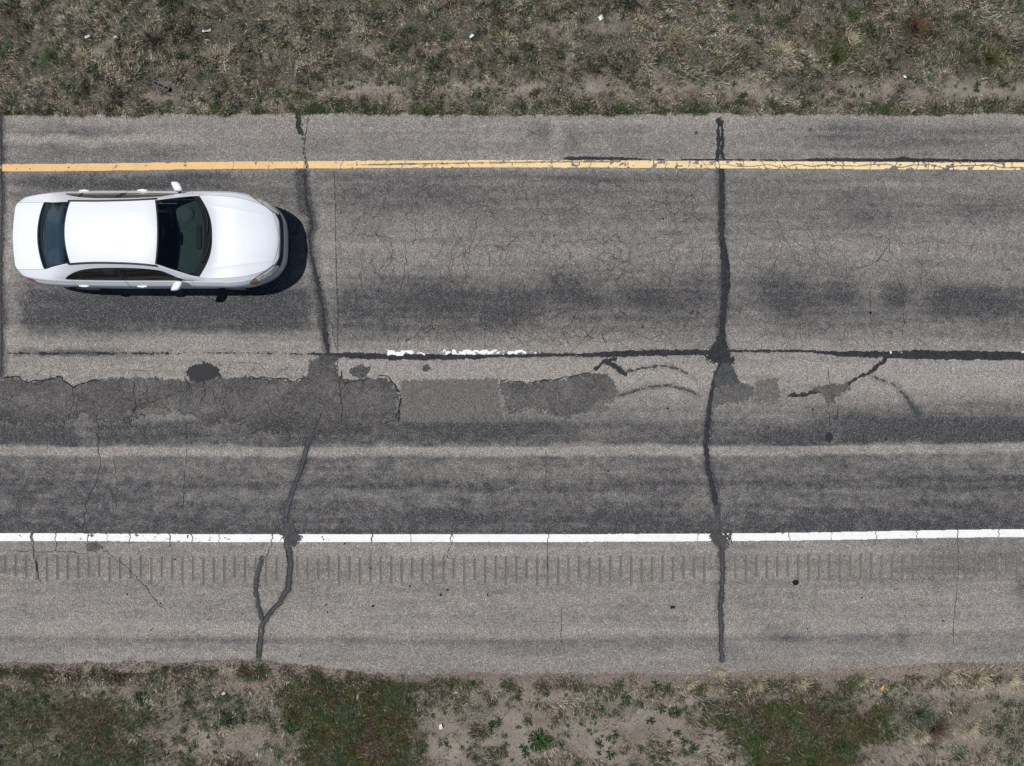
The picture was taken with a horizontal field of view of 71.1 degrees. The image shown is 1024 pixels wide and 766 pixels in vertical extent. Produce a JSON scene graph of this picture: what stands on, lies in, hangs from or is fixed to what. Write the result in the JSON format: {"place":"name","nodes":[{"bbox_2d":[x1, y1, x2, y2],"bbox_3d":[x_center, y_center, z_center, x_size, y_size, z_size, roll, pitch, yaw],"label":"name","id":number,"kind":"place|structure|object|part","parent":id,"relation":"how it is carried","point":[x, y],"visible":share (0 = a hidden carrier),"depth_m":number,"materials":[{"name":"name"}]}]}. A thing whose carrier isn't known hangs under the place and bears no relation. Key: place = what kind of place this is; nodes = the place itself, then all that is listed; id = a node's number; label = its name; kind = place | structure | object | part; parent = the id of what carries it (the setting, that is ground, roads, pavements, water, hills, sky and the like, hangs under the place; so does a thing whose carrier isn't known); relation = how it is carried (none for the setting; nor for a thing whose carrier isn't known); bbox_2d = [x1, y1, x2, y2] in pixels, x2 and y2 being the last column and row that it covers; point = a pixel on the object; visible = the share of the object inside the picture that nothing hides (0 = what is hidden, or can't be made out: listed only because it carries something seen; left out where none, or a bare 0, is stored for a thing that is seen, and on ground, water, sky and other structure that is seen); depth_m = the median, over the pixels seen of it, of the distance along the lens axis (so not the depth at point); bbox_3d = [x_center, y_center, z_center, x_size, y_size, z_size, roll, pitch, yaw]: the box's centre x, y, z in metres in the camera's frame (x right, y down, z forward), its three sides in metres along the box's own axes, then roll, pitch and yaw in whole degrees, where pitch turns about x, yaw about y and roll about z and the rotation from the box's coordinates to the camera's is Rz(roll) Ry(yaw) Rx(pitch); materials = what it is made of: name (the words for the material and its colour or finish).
{"place":"outdoors","nodes":[
{"label":"outdoors","id":0,"kind":"place"},
{"bbox_2d":[0,112,1023,674],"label":"road","id":1,"kind":"structure","parent":0,"point":[414,380],"depth_m":14.00,"materials":[{"name":"grey asphalt"}]},
{"bbox_2d":[13,181,288,290],"bbox_3d":[-6.685,-2.662,13.273,4.880,1.455,1.980,0,90,0],"label":"sedan car","id":2,"kind":"object","parent":1,"relation":"on","point":[85,240],"visible":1,"depth_m":12.99,"materials":[{"name":"white paint"}]},
{"bbox_3d":[-8.186,-2.662,12.782,0.738,0.342,1.213,0,90,0],"label":"rear window","id":3,"kind":"part","parent":2,"relation":"part of","materials":[{"name":"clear glass"}]},
{"bbox_3d":[-7.932,-1.935,12.918,0.306,0.197,0.110,0,90,0],"label":"quarter window","id":4,"kind":"part","parent":2,"relation":"part of","materials":[{"name":"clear glass"}]},
{"bbox_3d":[-7.492,-3.507,13.380,1.015,0.709,0.114,0,90,0],"label":"rear door","id":5,"kind":"part","parent":2,"relation":"part of","materials":[{"name":"white paint"}]},
{"bbox_3d":[-7.412,-3.368,12.873,0.699,0.291,0.165,0,90,0],"label":"side window","id":6,"kind":"part","parent":2,"relation":"part of","materials":[{"name":"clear glass"}]},
{"bbox_3d":[-7.412,-1.957,12.873,0.699,0.291,0.165,0,90,0],"label":"side window","id":7,"kind":"part","parent":2,"relation":"part of","materials":[{"name":"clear glass"}]},
{"bbox_3d":[-7.492,-1.818,13.380,1.015,0.709,0.114,0,90,0],"label":"rear door","id":8,"kind":"part","parent":2,"relation":"part of","materials":[{"name":"white paint"}]},
{"bbox_3d":[-6.464,-3.372,12.890,1.058,0.332,0.173,0,90,0],"label":"side window","id":9,"kind":"part","parent":2,"relation":"part of","materials":[{"name":"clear glass"}]},
{"bbox_3d":[-6.464,-1.952,12.891,1.058,0.332,0.173,0,90,0],"label":"side window","id":10,"kind":"part","parent":2,"relation":"part of","materials":[{"name":"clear glass"}]},
{"bbox_3d":[-6.428,-3.516,13.386,1.181,0.697,0.114,0,90,0],"label":"front door","id":11,"kind":"part","parent":2,"relation":"part of","materials":[{"name":"white paint"}]},
{"bbox_3d":[-6.429,-1.809,13.386,1.182,0.697,0.114,0,90,0],"label":"front door","id":12,"kind":"part","parent":2,"relation":"part of","materials":[{"name":"white paint"}]},
{"bbox_2d":[0,0,1023,765],"bbox_3d":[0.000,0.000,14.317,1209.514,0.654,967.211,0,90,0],"label":"ground","id":13,"kind":"structure","parent":0,"point":[512,720],"depth_m":14.06,"materials":[{"name":"brown soil"}]},
{"bbox_2d":[40,694,49,702],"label":"weed","id":14,"kind":"object","parent":13,"relation":"on","point":[44,698],"visible":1,"depth_m":14.00,"materials":[{"name":"green plant"}]},
{"bbox_2d":[34,43,74,72],"bbox_3d":[-8.995,-6.399,13.997,0.884,0.200,0.803,31,90,0],"label":"grass tuft","id":15,"kind":"object","parent":13,"relation":"on","point":[51,54],"visible":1,"depth_m":14.01,"materials":[{"name":"green plant"}]},
{"bbox_2d":[69,46,94,69],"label":"straw tuft","id":16,"kind":"object","parent":13,"relation":"on","point":[81,56],"visible":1,"depth_m":14.03,"materials":[{"name":"beige plant"}]},
{"bbox_2d":[0,678,187,765],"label":"grass clump","id":17,"kind":"object","parent":13,"relation":"on","point":[68,725],"visible":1,"depth_m":14.03,"materials":[{"name":"green plant"}]},
{"bbox_2d":[133,690,149,706],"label":"weed","id":18,"kind":"object","parent":13,"relation":"on","point":[140,700],"visible":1,"depth_m":13.99,"materials":[{"name":"green plant"}]},
{"bbox_2d":[129,20,172,57],"bbox_3d":[-7.084,-6.748,13.992,0.952,0.224,0.805,0,90,0],"label":"grass tuft","id":19,"kind":"object","parent":13,"relation":"on","point":[149,36],"visible":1,"depth_m":14.03,"materials":[{"name":"plant"}]},
{"bbox_2d":[152,80,169,90],"bbox_3d":[-6.839,-5.793,13.968,0.340,0.030,0.080,24,90,0],"label":"plastic strip","id":20,"kind":"object","parent":13,"relation":"on","point":[162,86],"visible":1,"depth_m":13.96,"materials":[{"name":"plastic"}]},
{"bbox_2d":[178,52,188,60],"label":"weed","id":21,"kind":"object","parent":13,"relation":"on","point":[184,54],"visible":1,"depth_m":14.05,"materials":[{"name":"green plant"}]},
{"bbox_2d":[198,42,228,66],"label":"straw tuft","id":22,"kind":"object","parent":13,"relation":"on","point":[210,54],"visible":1,"depth_m":14.02,"materials":[{"name":"beige plant"}]},
{"bbox_2d":[220,712,236,728],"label":"weed","id":23,"kind":"object","parent":13,"relation":"on","point":[228,720],"visible":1,"depth_m":14.04,"materials":[{"name":"green plant"}]},
{"bbox_2d":[238,708,247,717],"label":"weed","id":24,"kind":"object","parent":13,"relation":"on","point":[241,715],"visible":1,"depth_m":14.03,"materials":[{"name":"green plant"}]},
{"bbox_2d":[277,40,286,48],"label":"weed","id":25,"kind":"object","parent":13,"relation":"on","point":[282,45],"visible":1,"depth_m":14.07,"materials":[{"name":"green plant"}]},
{"bbox_2d":[279,713,301,733],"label":"weed","id":26,"kind":"object","parent":13,"relation":"on","point":[287,725],"visible":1,"depth_m":14.01,"materials":[{"name":"green plant"}]},
{"bbox_2d":[270,668,432,765],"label":"grass clump","id":27,"kind":"object","parent":13,"relation":"on","point":[327,744],"visible":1,"depth_m":14.03,"materials":[{"name":"green plant"}]},
{"bbox_2d":[428,56,437,67],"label":"weed","id":28,"kind":"object","parent":13,"relation":"on","point":[430,61],"visible":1,"depth_m":14.03,"materials":[{"name":"green plant"}]},
{"bbox_2d":[485,721,495,732],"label":"weed","id":29,"kind":"object","parent":13,"relation":"on","point":[490,726],"visible":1,"depth_m":14.03,"materials":[{"name":"green plant"}]},
{"bbox_2d":[493,717,501,727],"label":"weed","id":30,"kind":"object","parent":13,"relation":"on","point":[498,725],"visible":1,"depth_m":14.04,"materials":[{"name":"green plant"}]},
{"bbox_2d":[494,27,518,49],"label":"straw tuft","id":31,"kind":"object","parent":13,"relation":"on","point":[503,36],"visible":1,"depth_m":14.05,"materials":[{"name":"beige plant"}]},
{"bbox_2d":[0,64,1022,765],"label":"dirt grit","id":32,"kind":"object","parent":13,"relation":"on","point":[552,692],"visible":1,"depth_m":14.03,"materials":[{"name":"soil"}]},
{"bbox_2d":[0,0,1023,110],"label":"ground cover","id":33,"kind":"object","parent":13,"relation":"on","point":[472,65],"visible":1,"depth_m":14.04,"materials":[{"name":"green plant"}]},
{"bbox_2d":[13,679,1019,765],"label":"ground cover","id":34,"kind":"object","parent":13,"relation":"on","point":[592,715],"visible":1,"depth_m":14.05,"materials":[{"name":"green plant"}]},
{"bbox_2d":[514,694,521,702],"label":"weed","id":35,"kind":"object","parent":13,"relation":"on","point":[519,699],"visible":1,"depth_m":14.01,"materials":[{"name":"green plant"}]},
{"bbox_2d":[518,744,526,752],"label":"weed","id":36,"kind":"object","parent":13,"relation":"on","point":[524,746],"visible":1,"depth_m":14.06,"materials":[{"name":"green plant"}]},
{"bbox_2d":[521,749,528,757],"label":"weed","id":37,"kind":"object","parent":13,"relation":"on","point":[524,754],"visible":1,"depth_m":14.06,"materials":[{"name":"green plant"}]},
{"bbox_2d":[527,728,550,752],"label":"weed","id":38,"kind":"object","parent":13,"relation":"on","point":[544,741],"visible":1,"depth_m":14.04,"materials":[{"name":"green plant"}]},
{"bbox_2d":[594,738,603,748],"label":"weed","id":39,"kind":"object","parent":13,"relation":"on","point":[598,744],"visible":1,"depth_m":14.06,"materials":[{"name":"green plant"}]},
{"bbox_2d":[604,749,614,759],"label":"weed","id":40,"kind":"object","parent":13,"relation":"on","point":[611,754],"visible":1,"depth_m":14.09,"materials":[{"name":"green plant"}]},
{"bbox_2d":[611,729,619,738],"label":"weed","id":41,"kind":"object","parent":13,"relation":"on","point":[615,732],"visible":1,"depth_m":14.05,"materials":[{"name":"green plant"}]},
{"bbox_2d":[621,695,631,702],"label":"weed","id":42,"kind":"object","parent":13,"relation":"on","point":[622,697],"visible":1,"depth_m":13.99,"materials":[{"name":"green plant"}]},
{"bbox_2d":[631,11,651,29],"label":"straw tuft","id":43,"kind":"object","parent":13,"relation":"on","point":[640,19],"visible":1,"depth_m":14.07,"materials":[{"name":"beige plant"}]},
{"bbox_2d":[645,716,655,724],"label":"weed","id":44,"kind":"object","parent":13,"relation":"on","point":[650,721],"visible":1,"depth_m":14.05,"materials":[{"name":"green plant"}]},
{"bbox_2d":[651,679,660,690],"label":"weed","id":45,"kind":"object","parent":13,"relation":"on","point":[657,685],"visible":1,"depth_m":13.99,"materials":[{"name":"green plant"}]},
{"bbox_2d":[654,705,665,714],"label":"weed","id":46,"kind":"object","parent":13,"relation":"on","point":[661,710],"visible":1,"depth_m":14.02,"materials":[{"name":"green plant"}]},
{"bbox_2d":[668,706,681,718],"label":"weed","id":47,"kind":"object","parent":13,"relation":"on","point":[675,713],"visible":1,"depth_m":14.04,"materials":[{"name":"green plant"}]},
{"bbox_2d":[660,24,691,51],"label":"straw tuft","id":48,"kind":"object","parent":13,"relation":"on","point":[676,34],"visible":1,"depth_m":14.04,"materials":[{"name":"beige plant"}]},
{"bbox_2d":[673,730,681,736],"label":"weed","id":49,"kind":"object","parent":13,"relation":"on","point":[677,732],"visible":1,"depth_m":14.04,"materials":[{"name":"green plant"}]},
{"bbox_2d":[678,675,696,691],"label":"straw tuft","id":50,"kind":"object","parent":13,"relation":"on","point":[687,685],"visible":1,"depth_m":13.99,"materials":[{"name":"beige plant"}]},
{"bbox_2d":[689,743,698,754],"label":"weed","id":51,"kind":"object","parent":13,"relation":"on","point":[692,748],"visible":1,"depth_m":14.04,"materials":[{"name":"green plant"}]},
{"bbox_2d":[708,664,730,677],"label":"straw tuft","id":52,"kind":"object","parent":13,"relation":"on","point":[717,671],"visible":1,"depth_m":13.97,"materials":[{"name":"beige plant"}]},
{"bbox_2d":[727,12,738,22],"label":"weed","id":53,"kind":"object","parent":13,"relation":"on","point":[734,16],"visible":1,"depth_m":14.08,"materials":[{"name":"green plant"}]},
{"bbox_2d":[737,671,774,696],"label":"straw tuft","id":54,"kind":"object","parent":13,"relation":"on","point":[757,685],"visible":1,"depth_m":13.97,"materials":[{"name":"beige plant"}]},
{"bbox_2d":[763,34,796,67],"bbox_3d":[5.251,-6.494,14.007,0.779,0.168,0.725,19,90,0],"label":"straw tuft","id":55,"kind":"object","parent":13,"relation":"on","point":[784,50],"visible":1,"depth_m":14.03,"materials":[{"name":"beige plant"}]},
{"bbox_2d":[776,17,788,28],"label":"weed","id":56,"kind":"object","parent":13,"relation":"on","point":[780,22],"visible":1,"depth_m":14.08,"materials":[{"name":"green plant"}]},
{"bbox_2d":[694,685,903,765],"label":"grass clump","id":57,"kind":"object","parent":13,"relation":"on","point":[777,758],"visible":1,"depth_m":14.04,"materials":[{"name":"green plant"}]},
{"bbox_2d":[786,670,811,691],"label":"straw tuft","id":58,"kind":"object","parent":13,"relation":"on","point":[801,682],"visible":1,"depth_m":13.97,"materials":[{"name":"beige plant"}]},
{"bbox_2d":[801,29,870,84],"bbox_3d":[6.319,-6.384,13.995,1.478,0.231,1.270,0,90,0],"label":"grass tuft","id":59,"kind":"object","parent":13,"relation":"on","point":[838,54],"visible":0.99,"depth_m":14.01,"materials":[{"name":"green plant"}]},
{"bbox_2d":[832,738,849,754],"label":"weed","id":60,"kind":"object","parent":13,"relation":"on","point":[843,747],"visible":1,"depth_m":14.06,"materials":[{"name":"green plant"}]},
{"bbox_2d":[831,27,864,51],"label":"straw tuft","id":61,"kind":"object","parent":13,"relation":"on","point":[853,37],"visible":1,"depth_m":14.03,"materials":[{"name":"beige plant"}]},
{"bbox_2d":[846,9,860,22],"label":"weed","id":62,"kind":"object","parent":13,"relation":"on","point":[852,12],"visible":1,"depth_m":14.07,"materials":[{"name":"green plant"}]},
{"bbox_2d":[850,667,872,687],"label":"straw tuft","id":63,"kind":"object","parent":13,"relation":"on","point":[865,680],"visible":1,"depth_m":13.97,"materials":[{"name":"beige plant"}]},
{"bbox_2d":[887,682,896,689],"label":"weed","id":64,"kind":"object","parent":13,"relation":"on","point":[893,686],"visible":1,"depth_m":14.00,"materials":[{"name":"green plant"}]},
{"bbox_2d":[893,6,936,45],"bbox_3d":[7.905,-6.977,14.006,0.963,0.210,0.829,0,90,0],"label":"grass tuft","id":65,"kind":"object","parent":13,"relation":"on","point":[918,26],"visible":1,"depth_m":14.03,"materials":[{"name":"plant"}]},
{"bbox_2d":[893,696,944,736],"bbox_3d":[7.955,6.532,13.968,1.018,0.221,0.911,0,90,0],"label":"grass tuft","id":66,"kind":"object","parent":13,"relation":"on","point":[922,720],"visible":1,"depth_m":13.99,"materials":[{"name":"green plant"}]},
{"bbox_2d":[908,728,931,747],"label":"straw tuft","id":67,"kind":"object","parent":13,"relation":"on","point":[923,737],"visible":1,"depth_m":14.04,"materials":[{"name":"beige plant"}]},
{"bbox_2d":[919,711,954,744],"bbox_3d":[8.277,6.761,13.998,0.879,0.216,0.790,0,90,0],"label":"grass tuft","id":68,"kind":"object","parent":13,"relation":"on","point":[936,731],"visible":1,"depth_m":14.01,"materials":[{"name":"beige plant"}]},
{"bbox_2d":[930,660,967,689],"bbox_3d":[8.525,5.710,13.976,0.800,0.201,0.642,-30,90,0],"label":"straw tuft","id":69,"kind":"object","parent":13,"relation":"on","point":[950,675],"visible":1,"depth_m":13.98,"materials":[{"name":"beige plant"}]},
{"bbox_2d":[958,718,984,737],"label":"straw tuft","id":70,"kind":"object","parent":13,"relation":"on","point":[972,729],"visible":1,"depth_m":14.03,"materials":[{"name":"beige plant"}]},
{"bbox_2d":[970,3,980,11],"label":"weed","id":71,"kind":"object","parent":13,"relation":"on","point":[976,7],"visible":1,"depth_m":14.08,"materials":[{"name":"green plant"}]},
{"bbox_2d":[962,665,996,688],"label":"straw tuft","id":72,"kind":"object","parent":13,"relation":"on","point":[983,677],"visible":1,"depth_m":13.97,"materials":[{"name":"beige plant"}]},
{"bbox_2d":[957,34,1023,81],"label":"grass tuft","id":73,"kind":"object","parent":13,"relation":"on","point":[993,57],"visible":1,"depth_m":14.01,"materials":[{"name":"plant"}]},
{"bbox_2d":[993,666,1023,692],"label":"straw tuft","id":74,"kind":"object","parent":13,"relation":"on","point":[1016,681],"visible":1,"depth_m":13.97,"materials":[{"name":"beige plant"}]},
{"bbox_2d":[0,0,1023,119],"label":"dry grass","id":75,"kind":"structure","parent":0,"point":[733,40],"depth_m":14.04,"materials":[{"name":"beige plant"}]},
{"bbox_2d":[0,669,1023,765],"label":"dry grass","id":76,"kind":"structure","parent":0,"point":[605,691],"depth_m":14.02,"materials":[{"name":"brown plant"}]},
{"bbox_2d":[0,660,1023,703],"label":"edge grass","id":77,"kind":"structure","parent":0,"point":[246,674],"depth_m":13.99,"materials":[{"name":"plant"}]},
{"bbox_2d":[0,93,1023,117],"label":"edge grass","id":78,"kind":"structure","parent":0,"point":[1015,109],"depth_m":13.99,"materials":[{"name":"plant"}]},
{"bbox_2d":[0,659,1023,702],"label":"gravel","id":79,"kind":"structure","parent":0,"point":[479,673],"depth_m":14.01,"materials":[{"name":"grey gravel"}]}
]}

